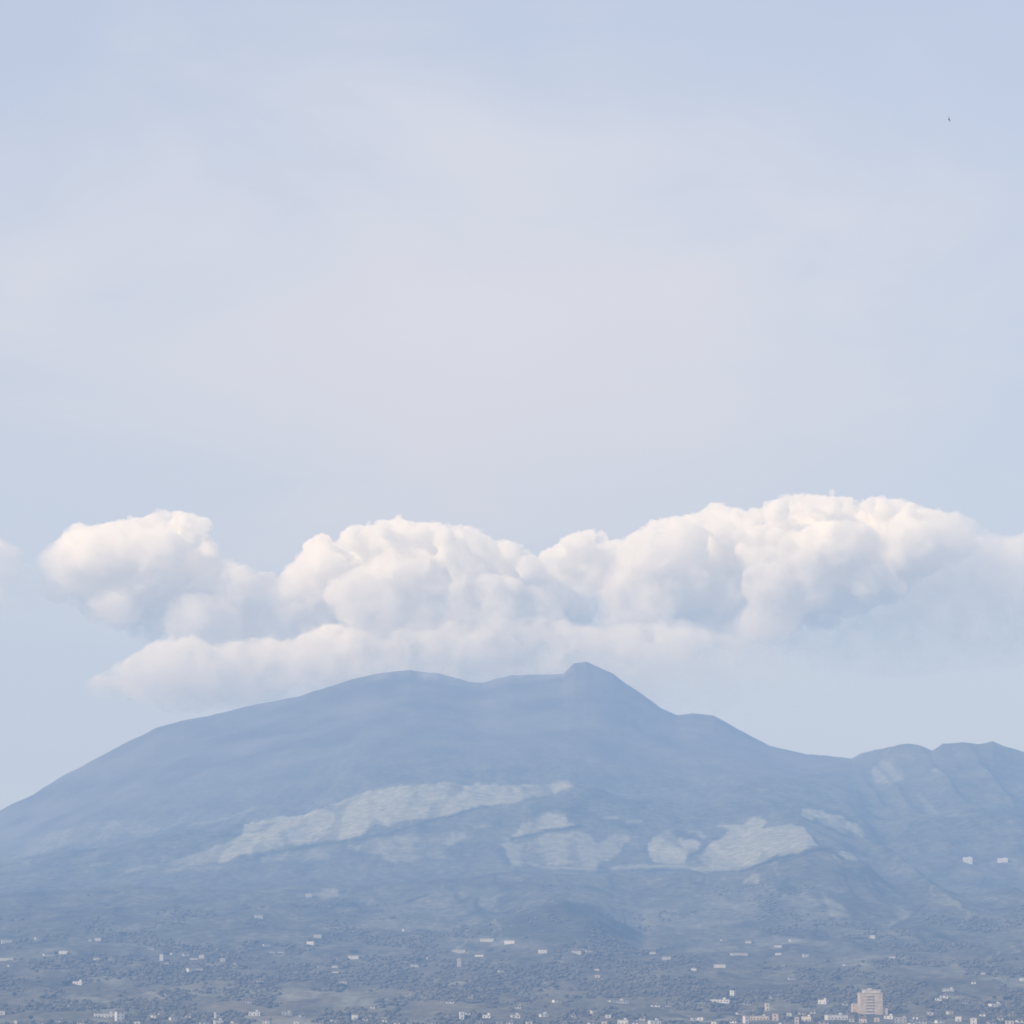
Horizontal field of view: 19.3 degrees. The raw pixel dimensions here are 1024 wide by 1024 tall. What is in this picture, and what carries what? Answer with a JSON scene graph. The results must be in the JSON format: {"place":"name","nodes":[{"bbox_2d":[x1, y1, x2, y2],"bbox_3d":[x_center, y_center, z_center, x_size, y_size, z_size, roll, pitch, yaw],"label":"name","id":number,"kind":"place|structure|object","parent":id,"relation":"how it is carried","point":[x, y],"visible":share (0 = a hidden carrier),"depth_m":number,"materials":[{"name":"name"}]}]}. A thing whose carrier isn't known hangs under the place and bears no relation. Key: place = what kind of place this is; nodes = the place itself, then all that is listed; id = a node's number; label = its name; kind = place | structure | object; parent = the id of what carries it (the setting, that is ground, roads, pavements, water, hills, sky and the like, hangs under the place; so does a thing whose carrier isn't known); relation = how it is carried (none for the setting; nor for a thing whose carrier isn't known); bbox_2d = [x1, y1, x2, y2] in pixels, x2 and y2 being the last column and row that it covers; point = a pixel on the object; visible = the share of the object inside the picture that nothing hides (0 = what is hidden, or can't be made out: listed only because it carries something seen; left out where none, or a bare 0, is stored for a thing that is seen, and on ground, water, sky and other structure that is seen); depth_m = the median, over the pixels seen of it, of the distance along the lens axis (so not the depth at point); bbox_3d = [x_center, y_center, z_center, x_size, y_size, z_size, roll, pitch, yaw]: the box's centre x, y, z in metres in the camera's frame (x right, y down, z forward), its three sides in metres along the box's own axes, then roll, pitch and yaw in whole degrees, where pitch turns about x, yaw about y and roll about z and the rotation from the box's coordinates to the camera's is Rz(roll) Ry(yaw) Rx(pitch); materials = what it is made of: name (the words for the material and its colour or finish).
{"place":"outdoors","nodes":[
{"label":"outdoors","id":0,"kind":"place"},
{"bbox_2d":[0,662,1023,1023],"bbox_3d":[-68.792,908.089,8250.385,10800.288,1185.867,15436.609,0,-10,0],"label":"mountain","id":1,"kind":"structure","parent":0,"point":[438,804],"depth_m":6774.10,"materials":[{"name":"blue stone"}]},
{"bbox_2d":[1,940,12,943],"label":"house","id":2,"kind":"structure","parent":1,"relation":"on","point":[5,941],"depth_m":4690.10,"materials":[{"name":"paint"}]},
{"bbox_2d":[0,958,14,960],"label":"house","id":3,"kind":"structure","parent":1,"relation":"on","point":[3,959],"depth_m":4393.04,"materials":[{"name":"paint"}]},
{"bbox_2d":[34,936,42,939],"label":"house","id":4,"kind":"structure","parent":1,"relation":"on","point":[38,937],"depth_m":4789.11,"materials":[{"name":"paint"}]},
{"bbox_2d":[43,952,54,955],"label":"house","id":5,"kind":"structure","parent":1,"relation":"on","point":[48,954],"depth_m":4440.24,"materials":[{"name":"paint"}]},
{"bbox_2d":[72,980,84,984],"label":"house","id":6,"kind":"structure","parent":1,"relation":"on","point":[80,982],"depth_m":3967.21,"materials":[{"name":"white paint"}]},
{"bbox_2d":[94,1012,114,1017],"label":"farm building","id":7,"kind":"structure","parent":1,"relation":"on","point":[106,1015],"depth_m":3439.02,"materials":[{"name":"white paint"}]},
{"bbox_2d":[114,1008,124,1020],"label":"house","id":8,"kind":"structure","parent":1,"relation":"on","point":[119,1014],"depth_m":3383.01,"materials":[{"name":"white paint"}]},
{"bbox_2d":[148,1013,157,1017],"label":"house","id":9,"kind":"structure","parent":1,"relation":"on","point":[152,1015],"depth_m":3433.04,"materials":[{"name":"white paint"}]},
{"bbox_2d":[169,1017,177,1020],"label":"house","id":10,"kind":"structure","parent":1,"relation":"on","point":[173,1018],"depth_m":3374.48,"materials":[{"name":"white paint"}]},
{"bbox_2d":[182,952,189,955],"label":"house","id":11,"kind":"structure","parent":1,"relation":"on","point":[185,953],"depth_m":4475.10,"materials":[{"name":"paint"}]},
{"bbox_2d":[186,966,196,971],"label":"house","id":12,"kind":"structure","parent":1,"relation":"on","point":[189,968],"depth_m":4190.48,"materials":[{"name":"white paint"}]},
{"bbox_2d":[199,1019,208,1023],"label":"house","id":13,"kind":"structure","parent":1,"relation":"on","point":[203,1022],"depth_m":3338.69,"materials":[{"name":"paint"}]},
{"bbox_2d":[214,1012,219,1017],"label":"house","id":14,"kind":"structure","parent":1,"relation":"on","point":[216,1014],"depth_m":3414.83,"materials":[{"name":"paint"}]},
{"bbox_2d":[213,1018,223,1023],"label":"house","id":15,"kind":"structure","parent":1,"relation":"on","point":[220,1020],"depth_m":3342.43,"materials":[{"name":"white paint"}]},
{"bbox_2d":[231,1018,238,1023],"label":"house","id":16,"kind":"structure","parent":1,"relation":"on","point":[235,1021],"depth_m":3354.30,"materials":[{"name":"beige paint"}]},
{"bbox_2d":[249,1010,259,1015],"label":"house","id":17,"kind":"structure","parent":1,"relation":"on","point":[256,1013],"depth_m":3444.11,"materials":[{"name":"white paint"}]},
{"bbox_2d":[262,1017,271,1023],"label":"house","id":18,"kind":"structure","parent":1,"relation":"on","point":[267,1020],"depth_m":3336.88,"materials":[{"name":"paint"}]},
{"bbox_2d":[282,1010,291,1015],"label":"house","id":19,"kind":"structure","parent":1,"relation":"on","point":[288,1013],"depth_m":3465.20,"materials":[{"name":"paint"}]},
{"bbox_2d":[306,941,314,944],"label":"house","id":20,"kind":"structure","parent":1,"relation":"on","point":[311,942],"depth_m":4694.86,"materials":[{"name":"white paint"}]},
{"bbox_2d":[313,934,321,937],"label":"house","id":21,"kind":"structure","parent":1,"relation":"on","point":[316,935],"depth_m":4822.28,"materials":[{"name":"paint"}]},
{"bbox_2d":[348,956,361,958],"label":"house","id":22,"kind":"structure","parent":1,"relation":"on","point":[354,957],"depth_m":4474.86,"materials":[{"name":"paint"}]},
{"bbox_2d":[452,950,465,952],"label":"house","id":23,"kind":"structure","parent":1,"relation":"on","point":[460,951],"depth_m":4637.71,"materials":[{"name":"paint"}]},
{"bbox_2d":[457,958,460,966],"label":"house","id":24,"kind":"structure","parent":1,"relation":"on","point":[458,962],"depth_m":4300.26,"materials":[{"name":"paint"}]},
{"bbox_2d":[459,1011,463,1018],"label":"house","id":25,"kind":"structure","parent":1,"relation":"on","point":[461,1014],"depth_m":3413.96,"materials":[{"name":"white paint"}]},
{"bbox_2d":[475,953,483,956],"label":"house","id":26,"kind":"structure","parent":1,"relation":"on","point":[479,955],"depth_m":4508.64,"materials":[{"name":"white paint"}]},
{"bbox_2d":[483,1013,491,1017],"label":"house","id":27,"kind":"structure","parent":1,"relation":"on","point":[488,1015],"depth_m":3423.52,"materials":[{"name":"white paint"}]},
{"bbox_2d":[480,939,495,941],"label":"house","id":28,"kind":"structure","parent":1,"relation":"on","point":[486,940],"depth_m":4787.57,"materials":[{"name":"paint"}]},
{"bbox_2d":[504,940,515,944],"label":"house","id":29,"kind":"structure","parent":1,"relation":"on","point":[509,941],"depth_m":4664.28,"materials":[{"name":"white paint"}]},
{"bbox_2d":[0,869,1023,1023],"bbox_3d":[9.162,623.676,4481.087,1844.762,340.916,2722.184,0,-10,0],"label":"woodland","id":30,"kind":"object","parent":1,"relation":"on","point":[135,1004],"visible":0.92,"depth_m":4027.07,"materials":[{"name":"green plant"}]},
{"bbox_2d":[511,1013,519,1018],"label":"house","id":31,"kind":"structure","parent":1,"relation":"on","point":[517,1015],"depth_m":3407.83,"materials":[{"name":"white paint"}]},
{"bbox_2d":[538,948,546,953],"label":"house","id":32,"kind":"structure","parent":1,"relation":"on","point":[542,950],"depth_m":4440.65,"materials":[{"name":"white paint"}]},
{"bbox_2d":[539,1012,547,1016],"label":"house","id":33,"kind":"structure","parent":1,"relation":"on","point":[545,1014],"depth_m":3444.35,"materials":[{"name":"white paint"}]},
{"bbox_2d":[552,997,560,1002],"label":"house","id":34,"kind":"structure","parent":1,"relation":"on","point":[555,1000],"depth_m":3683.46,"materials":[{"name":"white paint"}]},
{"bbox_2d":[571,949,581,954],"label":"house","id":35,"kind":"structure","parent":1,"relation":"on","point":[577,951],"depth_m":4417.21,"materials":[{"name":"paint"}]},
{"bbox_2d":[608,999,628,1003],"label":"house","id":36,"kind":"structure","parent":1,"relation":"on","point":[622,1001],"depth_m":3668.20,"materials":[{"name":"white paint"}]},
{"bbox_2d":[617,1018,627,1023],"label":"house","id":37,"kind":"structure","parent":1,"relation":"on","point":[625,1021],"depth_m":3315.42,"materials":[{"name":"white paint"}]},
{"bbox_2d":[647,1018,661,1023],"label":"house","id":38,"kind":"structure","parent":1,"relation":"on","point":[656,1021],"depth_m":3311.24,"materials":[{"name":"white paint"}]},
{"bbox_2d":[651,1003,659,1006],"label":"house","id":39,"kind":"structure","parent":1,"relation":"on","point":[655,1005],"depth_m":3574.59,"materials":[{"name":"white paint"}]},
{"bbox_2d":[690,1014,696,1020],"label":"house","id":40,"kind":"structure","parent":1,"relation":"on","point":[693,1017],"depth_m":3369.83,"materials":[{"name":"paint"}]},
{"bbox_2d":[697,1017,705,1020],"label":"house","id":41,"kind":"structure","parent":1,"relation":"on","point":[701,1018],"depth_m":3402.99,"materials":[{"name":"white paint"}]},
{"bbox_2d":[710,998,730,1002],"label":"house","id":42,"kind":"structure","parent":1,"relation":"on","point":[724,1000],"depth_m":3621.72,"materials":[{"name":"white paint"}]},
{"bbox_2d":[714,964,728,967],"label":"house","id":43,"kind":"structure","parent":1,"relation":"on","point":[720,965],"depth_m":4211.43,"materials":[{"name":"paint"}]},
{"bbox_2d":[730,990,735,995],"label":"house","id":44,"kind":"structure","parent":1,"relation":"on","point":[732,992],"depth_m":3765.36,"materials":[{"name":"white paint"}]},
{"bbox_2d":[730,953,747,955],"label":"house","id":45,"kind":"structure","parent":1,"relation":"on","point":[743,954],"depth_m":4437.79,"materials":[{"name":"paint"}]},
{"bbox_2d":[743,1016,748,1023],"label":"house","id":46,"kind":"structure","parent":1,"relation":"on","point":[745,1019],"depth_m":3312.88,"materials":[{"name":"white paint"}]},
{"bbox_2d":[750,1014,768,1019],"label":"house","id":47,"kind":"structure","parent":1,"relation":"on","point":[763,1017],"depth_m":3381.36,"materials":[{"name":"beige paint"}]},
{"bbox_2d":[765,1003,769,1010],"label":"house","id":48,"kind":"structure","parent":1,"relation":"on","point":[767,1007],"depth_m":3507.89,"materials":[{"name":"beige paint"}]},
{"bbox_2d":[772,1014,778,1020],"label":"house","id":49,"kind":"structure","parent":1,"relation":"on","point":[775,1017],"depth_m":3366.66,"materials":[{"name":"white paint"}]},
{"bbox_2d":[788,939,801,941],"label":"house","id":50,"kind":"structure","parent":1,"relation":"on","point":[792,940],"depth_m":4775.64,"materials":[{"name":"paint"}]},
{"bbox_2d":[794,1017,799,1023],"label":"house","id":51,"kind":"structure","parent":1,"relation":"on","point":[796,1019],"depth_m":3308.41,"materials":[{"name":"white paint"}]},
{"bbox_2d":[797,1010,806,1014],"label":"house","id":52,"kind":"structure","parent":1,"relation":"on","point":[801,1012],"depth_m":3472.05,"materials":[{"name":"beige paint"}]},
{"bbox_2d":[801,1015,812,1020],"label":"house","id":53,"kind":"structure","parent":1,"relation":"on","point":[808,1018],"depth_m":3363.95,"materials":[{"name":"beige paint"}]},
{"bbox_2d":[818,1020,827,1023],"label":"house","id":54,"kind":"structure","parent":1,"relation":"on","point":[823,1022],"depth_m":3308.41,"materials":[{"name":"white paint"}]},
{"bbox_2d":[818,998,828,1003],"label":"house","id":55,"kind":"structure","parent":1,"relation":"on","point":[825,1001],"depth_m":3611.50,"materials":[{"name":"white paint"}]},
{"bbox_2d":[824,1013,847,1019],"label":"house","id":56,"kind":"structure","parent":1,"relation":"on","point":[840,1016],"depth_m":3371.50,"materials":[{"name":"white paint"}]},
{"bbox_2d":[848,1015,854,1021],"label":"house","id":57,"kind":"structure","parent":1,"relation":"on","point":[851,1018],"depth_m":3335.78,"materials":[{"name":"paint"}]},
{"bbox_2d":[858,1015,868,1022],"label":"house","id":58,"kind":"structure","parent":1,"relation":"on","point":[865,1018],"depth_m":3319.94,"materials":[{"name":"white paint"}]},
{"bbox_2d":[851,988,887,1014],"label":"apartment block","id":59,"kind":"structure","parent":1,"relation":"on","point":[870,1001],"depth_m":3481.78,"materials":[{"name":"beige paint"}]},
{"bbox_2d":[884,1014,893,1018],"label":"house","id":60,"kind":"structure","parent":1,"relation":"on","point":[890,1016],"depth_m":3394.93,"materials":[{"name":"white paint"}]},
{"bbox_2d":[894,1016,908,1023],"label":"house","id":61,"kind":"structure","parent":1,"relation":"on","point":[902,1020],"depth_m":3307.03,"materials":[{"name":"grey paint"}]},
{"bbox_2d":[916,1018,926,1023],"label":"house","id":62,"kind":"structure","parent":1,"relation":"on","point":[923,1021],"depth_m":3309.18,"materials":[{"name":"paint"}]},
{"bbox_2d":[934,1017,944,1022],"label":"house","id":63,"kind":"structure","parent":1,"relation":"on","point":[938,1020],"depth_m":3310.76,"materials":[{"name":"white paint"}]},
{"bbox_2d":[939,993,947,998],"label":"house","id":64,"kind":"structure","parent":1,"relation":"on","point":[943,996],"depth_m":3708.43,"materials":[{"name":"white paint"}]},
{"bbox_2d":[942,987,954,991],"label":"house","id":65,"kind":"structure","parent":1,"relation":"on","point":[950,989],"depth_m":3813.21,"materials":[{"name":"paint"}]},
{"bbox_2d":[955,1016,961,1021],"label":"house","id":66,"kind":"structure","parent":1,"relation":"on","point":[957,1018],"depth_m":3329.30,"materials":[{"name":"white paint"}]},
{"bbox_2d":[963,856,971,863],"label":"hillside building","id":67,"kind":"structure","parent":1,"relation":"on","point":[967,859],"depth_m":6747.47,"materials":[{"name":"white paint"}]},
{"bbox_2d":[970,1018,976,1023],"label":"house","id":68,"kind":"structure","parent":1,"relation":"on","point":[973,1020],"depth_m":3273.13,"materials":[{"name":"white paint"}]},
{"bbox_2d":[986,1019,996,1023],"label":"house","id":69,"kind":"structure","parent":1,"relation":"on","point":[991,1022],"depth_m":3282.31,"materials":[{"name":"paint"}]},
{"bbox_2d":[988,1002,1000,1006],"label":"house","id":70,"kind":"structure","parent":1,"relation":"on","point":[995,1004],"depth_m":3570.08,"materials":[{"name":"white paint"}]},
{"bbox_2d":[997,857,1007,862],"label":"hillside building","id":71,"kind":"structure","parent":1,"relation":"on","point":[1000,860],"depth_m":6768.16,"materials":[{"name":"white paint"}]},
{"bbox_2d":[1015,1018,1023,1022],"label":"house","id":72,"kind":"structure","parent":1,"relation":"on","point":[1020,1020],"depth_m":3297.28,"materials":[{"name":"white paint"}]},
{"bbox_2d":[0,0,1023,809],"label":"sky","id":73,"kind":"structure","parent":0,"point":[673,349],"materials":[{"name":"blue"}]}
]}

